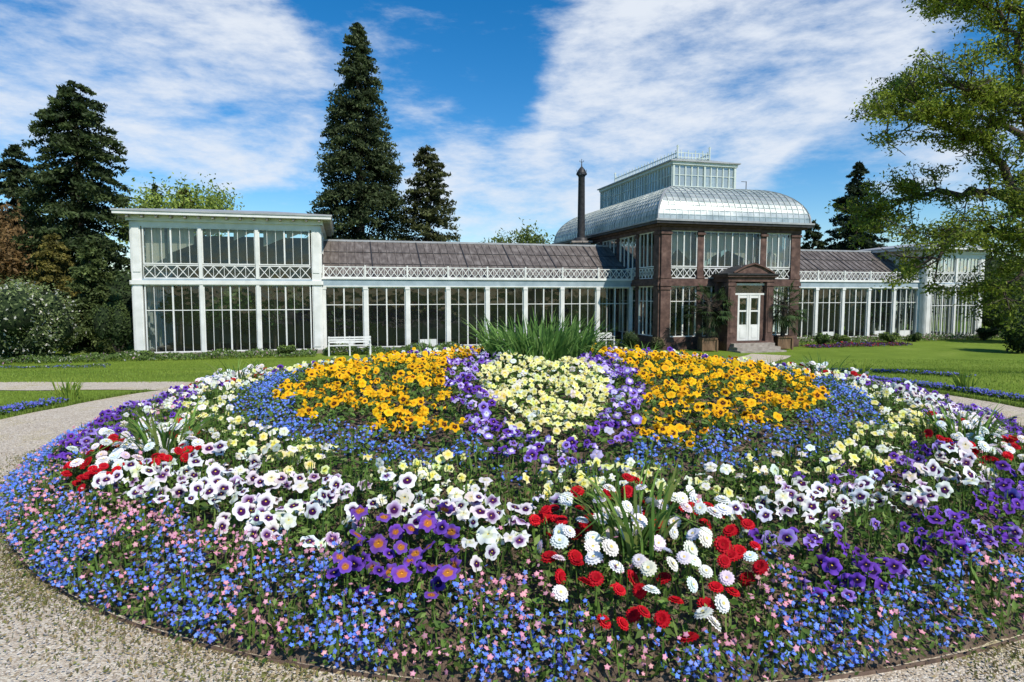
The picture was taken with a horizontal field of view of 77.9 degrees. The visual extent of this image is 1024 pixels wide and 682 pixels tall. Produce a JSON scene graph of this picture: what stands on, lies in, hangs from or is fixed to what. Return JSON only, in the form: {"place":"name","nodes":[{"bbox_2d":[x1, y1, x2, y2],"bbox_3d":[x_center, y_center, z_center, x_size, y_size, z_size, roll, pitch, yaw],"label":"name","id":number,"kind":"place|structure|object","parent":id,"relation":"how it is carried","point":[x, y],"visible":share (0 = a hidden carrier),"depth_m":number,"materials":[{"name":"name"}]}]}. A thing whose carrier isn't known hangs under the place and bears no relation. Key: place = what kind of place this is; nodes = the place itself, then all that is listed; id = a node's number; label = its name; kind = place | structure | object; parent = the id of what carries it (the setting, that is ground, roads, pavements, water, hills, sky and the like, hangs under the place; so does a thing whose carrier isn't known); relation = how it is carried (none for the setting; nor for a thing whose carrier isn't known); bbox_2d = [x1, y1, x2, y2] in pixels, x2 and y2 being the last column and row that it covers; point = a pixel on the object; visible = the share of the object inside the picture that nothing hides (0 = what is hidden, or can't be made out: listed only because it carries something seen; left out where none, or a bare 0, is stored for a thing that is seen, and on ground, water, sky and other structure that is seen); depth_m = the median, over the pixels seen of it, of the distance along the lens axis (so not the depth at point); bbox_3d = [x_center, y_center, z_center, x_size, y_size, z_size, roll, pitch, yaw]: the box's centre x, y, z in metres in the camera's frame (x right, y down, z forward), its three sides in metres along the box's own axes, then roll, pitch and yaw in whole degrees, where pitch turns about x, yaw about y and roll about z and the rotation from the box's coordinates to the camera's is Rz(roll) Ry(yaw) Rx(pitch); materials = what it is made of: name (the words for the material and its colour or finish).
{"place":"outdoors","nodes":[
{"label":"outdoors","id":0,"kind":"place"},
{"bbox_2d":[0,382,198,389],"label":"gravel path","id":1,"kind":"structure","parent":0,"point":[90,386],"depth_m":11.00,"materials":[{"name":"beige gravel"}]},
{"bbox_2d":[148,182,170,316],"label":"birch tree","id":2,"kind":"object","parent":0,"point":[154,188],"visible":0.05,"depth_m":39.38,"materials":[{"name":"green plant"}]},
{"bbox_2d":[0,383,1023,681],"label":"gravel path","id":3,"kind":"structure","parent":0,"point":[86,413],"depth_m":2.85,"materials":[{"name":"beige gravel"}]},
{"bbox_2d":[0,443,1023,681],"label":"path weeds","id":4,"kind":"object","parent":3,"relation":"on","point":[38,583],"visible":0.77,"depth_m":2.84,"materials":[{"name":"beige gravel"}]},
{"bbox_2d":[0,296,1023,418],"bbox_3d":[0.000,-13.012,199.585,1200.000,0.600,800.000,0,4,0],"label":"lawn","id":5,"kind":"structure","parent":0,"point":[939,350],"depth_m":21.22,"materials":[{"name":"green plant"}]},
{"bbox_2d":[0,196,39,284],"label":"copper tree","id":6,"kind":"object","parent":5,"relation":"on","point":[9,253],"visible":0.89,"depth_m":27.71,"materials":[{"name":"brown plant"}]},
{"bbox_2d":[0,281,54,295],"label":"dark shrub","id":7,"kind":"object","parent":5,"relation":"on","point":[21,287],"visible":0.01,"depth_m":22.49,"materials":[{"name":"green plant"}]},
{"bbox_2d":[0,144,71,281],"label":"spruce tree","id":8,"kind":"object","parent":5,"relation":"on","point":[12,181],"visible":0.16,"depth_m":32.07,"materials":[{"name":"green plant"}]},
{"bbox_2d":[0,274,72,319],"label":"dark shrub","id":9,"kind":"object","parent":5,"relation":"on","point":[18,281],"visible":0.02,"depth_m":25.77,"materials":[{"name":"green plant"}]},
{"bbox_2d":[0,277,87,360],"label":"rhododendron bush","id":10,"kind":"object","parent":5,"relation":"on","point":[33,321],"visible":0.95,"depth_m":20.30,"materials":[{"name":"green plant"}]},
{"bbox_2d":[20,233,85,347],"bbox_3d":[-18.460,-1.913,25.967,3.184,5.031,3.278,0,4,0],"label":"cypress tree","id":11,"kind":"object","parent":5,"relation":"on","point":[47,273],"visible":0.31,"depth_m":25.59,"materials":[{"name":"green plant"}]},
{"bbox_2d":[0,363,110,368],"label":"flower border","id":12,"kind":"object","parent":5,"relation":"on","point":[57,365],"visible":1,"depth_m":18.35,"materials":[{"name":"plant"}]},
{"bbox_2d":[5,80,159,341],"bbox_3d":[-20.099,-5.870,29.740,6.440,12.277,6.183,0,4,0],"label":"spruce tree","id":13,"kind":"object","parent":5,"relation":"on","point":[77,212],"visible":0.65,"depth_m":28.75,"materials":[{"name":"green plant"}]},
{"bbox_2d":[55,238,131,353],"bbox_3d":[-15.995,-1.379,23.889,2.905,5.013,2.651,3,5,38],"label":"cypress tree","id":14,"kind":"object","parent":5,"relation":"on","point":[87,273],"visible":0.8,"depth_m":23.62,"materials":[{"name":"green plant"}]},
{"bbox_2d":[88,301,133,353],"bbox_3d":[-13.986,-0.445,22.242,1.112,2.004,1.478,4,6,43],"label":"dark shrub","id":15,"kind":"object","parent":5,"relation":"on","point":[115,327],"visible":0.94,"depth_m":22.06,"materials":[{"name":"green plant"}]},
{"bbox_2d":[84,264,158,340],"bbox_3d":[-16.651,-1.548,27.186,2.989,3.541,3.650,-2,5,-22],"label":"dark shrub","id":16,"kind":"object","parent":5,"relation":"on","point":[121,286],"visible":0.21,"depth_m":26.34,"materials":[{"name":"green plant"}]},
{"bbox_2d":[136,350,154,356],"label":"shrub","id":17,"kind":"object","parent":5,"relation":"on","point":[148,353],"visible":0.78,"depth_m":21.08,"materials":[{"name":"green plant"}]},
{"bbox_2d":[0,347,317,363],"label":"flower border","id":18,"kind":"object","parent":5,"relation":"on","point":[87,357],"visible":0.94,"depth_m":21.04,"materials":[{"name":"green plant"}]},
{"bbox_2d":[106,172,244,271],"bbox_3d":[-21.425,-5.687,39.557,8.584,10.003,8.480,0,4,0],"label":"birch tree","id":19,"kind":"object","parent":5,"relation":"on","point":[212,202],"visible":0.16,"depth_m":39.18,"materials":[{"name":"green plant"}]},
{"bbox_2d":[160,189,193,320],"bbox_3d":[-20.551,-5.048,39.555,3.147,8.934,3.077,0,4,0],"label":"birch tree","id":20,"kind":"object","parent":5,"relation":"on","point":[185,190],"visible":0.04,"depth_m":39.35,"materials":[{"name":"green plant"}]},
{"bbox_2d":[275,345,297,355],"bbox_3d":[-7.983,0.344,22.382,0.704,0.428,0.651,0,4,0],"label":"shrub","id":21,"kind":"object","parent":5,"relation":"on","point":[281,349],"visible":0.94,"depth_m":22.25,"materials":[{"name":"green plant"}]},
{"bbox_2d":[328,336,371,355],"bbox_3d":[-5.790,0.179,22.607,1.509,0.672,0.426,-1,4,-15],"label":"garden bench","id":22,"kind":"object","parent":5,"relation":"on","point":[330,340],"visible":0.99,"depth_m":22.65,"materials":[{"name":"white paint"}]},
{"bbox_2d":[305,22,412,240],"bbox_3d":[-8.994,-9.457,37.618,7.944,18.224,8.306,0,4,0],"label":"sequoia tree","id":23,"kind":"object","parent":5,"relation":"on","point":[370,186],"visible":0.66,"depth_m":36.41,"materials":[{"name":"green plant"}]},
{"bbox_2d":[394,144,460,241],"bbox_3d":[-5.032,-6.107,37.595,5.509,10.976,5.570,0,4,0],"label":"fir tree","id":24,"kind":"object","parent":5,"relation":"on","point":[427,213],"visible":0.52,"depth_m":36.98,"materials":[{"name":"green plant"}]},
{"bbox_2d":[322,338,626,354],"bbox_3d":[-1.125,0.169,24.736,12.082,0.430,1.138,-1,4,-15],"label":"flower border","id":25,"kind":"object","parent":5,"relation":"on","point":[334,349],"visible":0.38,"depth_m":23.69,"materials":[{"name":"green plant"}]},
{"bbox_2d":[0,307,1023,681],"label":"flower bed","id":26,"kind":"object","parent":5,"relation":"on","point":[530,505],"visible":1,"depth_m":3.49,"materials":[{"name":"plant"}]},
{"bbox_2d":[0,356,1023,414],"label":"flower ribbon","id":27,"kind":"object","parent":5,"relation":"on","point":[959,385],"visible":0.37,"depth_m":10.25,"materials":[{"name":"blue plant"}]},
{"bbox_2d":[480,218,554,243],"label":"maple tree","id":28,"kind":"object","parent":5,"relation":"on","point":[521,237],"visible":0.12,"depth_m":42.47,"materials":[{"name":"green plant"}]},
{"bbox_2d":[158,326,933,351],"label":"interior floor","id":29,"kind":"structure","parent":5,"relation":"on","point":[210,347],"depth_m":27.22,"materials":[{"name":"soil"}]},
{"bbox_2d":[177,236,899,343],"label":"interior wall","id":30,"kind":"structure","parent":29,"relation":"on","point":[395,295],"depth_m":28.99,"materials":[{"name":"paint"}]},
{"bbox_2d":[158,265,936,349],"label":"greenhouse plants","id":31,"kind":"object","parent":29,"relation":"on","point":[304,303],"visible":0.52,"depth_m":26.52,"materials":[{"name":"green plant"}]},
{"bbox_2d":[570,159,592,334],"bbox_3d":[3.350,-4.430,30.755,1.000,8.650,1.000,0,4,0],"label":"chimney stack","id":32,"kind":"object","parent":29,"relation":"on","point":[581,173],"visible":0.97,"depth_m":30.48,"materials":[{"name":"metal"}]},
{"bbox_2d":[117,214,990,357],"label":"plinth","id":33,"kind":"structure","parent":5,"relation":"on","point":[752,347],"depth_m":24.05,"materials":[{"name":"grey stone"}]},
{"bbox_2d":[111,210,991,352],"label":"white frames","id":34,"kind":"structure","parent":33,"relation":"on","point":[922,309],"depth_m":24.74,"materials":[{"name":"paint"}]},
{"bbox_2d":[145,228,782,266],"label":"blinds","id":35,"kind":"object","parent":34,"relation":"attached to","point":[268,237],"visible":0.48,"depth_m":23.15,"materials":[{"name":"beige fabric"}]},
{"bbox_2d":[110,159,980,251],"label":"zinc roof","id":36,"kind":"structure","parent":34,"relation":"on","point":[688,170],"depth_m":26.77,"materials":[{"name":"grey metal"}]},
{"bbox_2d":[555,186,809,241],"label":"dome roof","id":37,"kind":"structure","parent":36,"relation":"on","point":[683,202],"depth_m":25.43,"materials":[{"name":"metal"}]},
{"bbox_2d":[599,145,737,208],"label":"lantern frames","id":38,"kind":"structure","parent":37,"relation":"on","point":[616,191],"depth_m":28.22,"materials":[{"name":"white metal"}]},
{"bbox_2d":[676,158,731,187],"bbox_3d":[7.191,-7.458,30.603,3.200,1.300,7.850,-1,4,-15],"label":"lantern glass","id":39,"kind":"object","parent":38,"relation":"in","point":[719,173],"visible":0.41,"depth_m":27.91,"materials":[{"name":"clear glass"}]},
{"bbox_2d":[142,278,960,286],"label":"fascia panels","id":40,"kind":"object","parent":34,"relation":"attached to","point":[357,282],"visible":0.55,"depth_m":25.23,"materials":[{"name":"white paint"}]},
{"bbox_2d":[143,264,978,337],"bbox_3d":[4.396,-1.859,29.569,37.678,2.740,12.180,-1,4,-15],"label":"lattice railing","id":41,"kind":"object","parent":34,"relation":"attached to","point":[167,275],"visible":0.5,"depth_m":25.05,"materials":[{"name":"white paint"}]},
{"bbox_2d":[144,231,977,348],"bbox_3d":[4.392,-2.404,29.543,37.610,4.510,12.130,-1,4,-15],"label":"glass","id":42,"kind":"object","parent":34,"relation":"attached to","point":[156,271],"visible":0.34,"depth_m":27.50,"materials":[{"name":"clear glass"}]},
{"bbox_2d":[322,241,917,280],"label":"wing roof","id":43,"kind":"structure","parent":34,"relation":"on","point":[531,256],"depth_m":26.76,"materials":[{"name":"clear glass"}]},
{"bbox_2d":[322,181,891,279],"bbox_3d":[5.584,-4.937,29.907,27.882,4.144,13.240,-1,4,-15],"label":"iron","id":44,"kind":"object","parent":43,"relation":"on","point":[729,270],"visible":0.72,"depth_m":25.62,"materials":[{"name":"grey metal"}]},
{"bbox_2d":[110,235,1013,318],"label":"distant trees","id":45,"kind":"object","parent":5,"relation":"on","point":[959,310],"visible":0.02,"depth_m":51.15,"materials":[{"name":"green plant"}]},
{"bbox_2d":[597,332,614,347],"bbox_3d":[3.762,-0.029,25.783,0.780,0.615,0.390,-1,4,-15],"label":"garden bench","id":46,"kind":"object","parent":5,"relation":"on","point":[610,336],"visible":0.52,"depth_m":25.86,"materials":[{"name":"white paint"}]},
{"bbox_2d":[623,331,639,347],"bbox_3d":[4.773,-0.059,25.351,0.678,0.776,0.905,0,4,0],"label":"shrub","id":47,"kind":"object","parent":5,"relation":"on","point":[627,336],"visible":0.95,"depth_m":25.26,"materials":[{"name":"green plant"}]},
{"bbox_2d":[649,337,665,349],"bbox_3d":[5.576,0.121,24.164,0.639,0.607,0.574,0,4,0],"label":"shrub","id":48,"kind":"object","parent":5,"relation":"on","point":[660,344],"visible":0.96,"depth_m":24.13,"materials":[{"name":"green plant"}]},
{"bbox_2d":[568,223,806,350],"bbox_3d":[7.434,-2.470,30.495,6.700,4.980,13.100,-1,4,-15],"label":"sandstone","id":49,"kind":"object","parent":5,"relation":"on","point":[661,282],"visible":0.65,"depth_m":24.97,"materials":[{"name":"brown stone"}]},
{"bbox_2d":[682,283,734,351],"bbox_3d":[7.497,-0.942,24.213,2.180,2.670,2.004,0,4,0],"label":"potted palm","id":50,"kind":"object","parent":5,"relation":"on","point":[707,343],"visible":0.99,"depth_m":24.10,"materials":[{"name":"green plant"}]},
{"bbox_2d":[770,280,808,349],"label":"potted palm","id":51,"kind":"object","parent":5,"relation":"on","point":[782,341],"visible":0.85,"depth_m":24.92,"materials":[{"name":"green plant"}]},
{"bbox_2d":[801,219,828,249],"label":"fir tree","id":52,"kind":"object","parent":5,"relation":"on","point":[818,243],"visible":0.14,"depth_m":44.47,"materials":[{"name":"green plant"}]},
{"bbox_2d":[813,332,831,343],"bbox_3d":[13.079,-0.075,26.759,0.646,0.607,0.764,0,4,0],"label":"shrub","id":53,"kind":"object","parent":5,"relation":"on","point":[820,338],"visible":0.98,"depth_m":26.61,"materials":[{"name":"green plant"}]},
{"bbox_2d":[831,333,850,342],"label":"shrub","id":54,"kind":"object","parent":5,"relation":"on","point":[843,338],"visible":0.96,"depth_m":27.93,"materials":[{"name":"green plant"}]},
{"bbox_2d":[799,341,912,347],"bbox_3d":[14.435,0.128,26.556,5.050,0.228,0.973,-1,4,-15],"label":"tulip bed","id":55,"kind":"object","parent":5,"relation":"on","point":[849,344],"visible":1,"depth_m":26.35,"materials":[{"name":"plant"}]},
{"bbox_2d":[824,161,904,322],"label":"fir tree","id":56,"kind":"object","parent":5,"relation":"on","point":[853,188],"visible":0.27,"depth_m":44.08,"materials":[{"name":"green plant"}]},
{"bbox_2d":[878,332,900,341],"bbox_3d":[17.005,-0.165,28.461,1.023,0.543,0.758,0,4,0],"label":"shrub","id":57,"kind":"object","parent":5,"relation":"on","point":[888,337],"visible":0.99,"depth_m":28.34,"materials":[{"name":"green plant"}]},
{"bbox_2d":[797,332,1006,343],"bbox_3d":[18.497,-0.178,29.773,13.561,0.383,1.548,-1,4,-15],"label":"flower border","id":58,"kind":"object","parent":5,"relation":"on","point":[809,338],"visible":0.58,"depth_m":29.49,"materials":[{"name":"green plant"}]},
{"bbox_2d":[906,332,921,341],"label":"shrub","id":59,"kind":"object","parent":5,"relation":"on","point":[916,336],"visible":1,"depth_m":28.95,"materials":[{"name":"green plant"}]},
{"bbox_2d":[824,0,1023,335],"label":"larch tree","id":60,"kind":"object","parent":5,"relation":"on","point":[995,96],"visible":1,"depth_m":12.11,"materials":[{"name":"green plant"}]},
{"bbox_2d":[974,326,999,339],"bbox_3d":[22.347,-0.380,29.850,1.210,0.756,0.811,0,4,0],"label":"shrub","id":61,"kind":"object","parent":5,"relation":"on","point":[982,333],"visible":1,"depth_m":29.70,"materials":[{"name":"green plant"}]},
{"bbox_2d":[959,251,1023,333],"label":"laurel shrub","id":62,"kind":"object","parent":5,"relation":"on","point":[988,269],"visible":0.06,"depth_m":33.30,"materials":[{"name":"green plant"}]},
{"bbox_2d":[973,274,1023,331],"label":"laurel shrub","id":63,"kind":"object","parent":5,"relation":"on","point":[995,319],"visible":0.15,"depth_m":27.86,"materials":[{"name":"green plant"}]},
{"bbox_2d":[1000,291,1023,352],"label":"laurel shrub","id":64,"kind":"object","parent":5,"relation":"on","point":[1016,341],"visible":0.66,"depth_m":23.22,"materials":[{"name":"green plant"}]},
{"bbox_2d":[0,0,1023,290],"label":"sky","id":65,"kind":"structure","parent":0,"point":[511,96],"materials":[{"name":"blue"}]},
{"bbox_2d":[738,354,788,363],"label":"gravel path","id":66,"kind":"structure","parent":0,"point":[773,358],"depth_m":21.71,"materials":[{"name":"beige gravel"}]}
]}

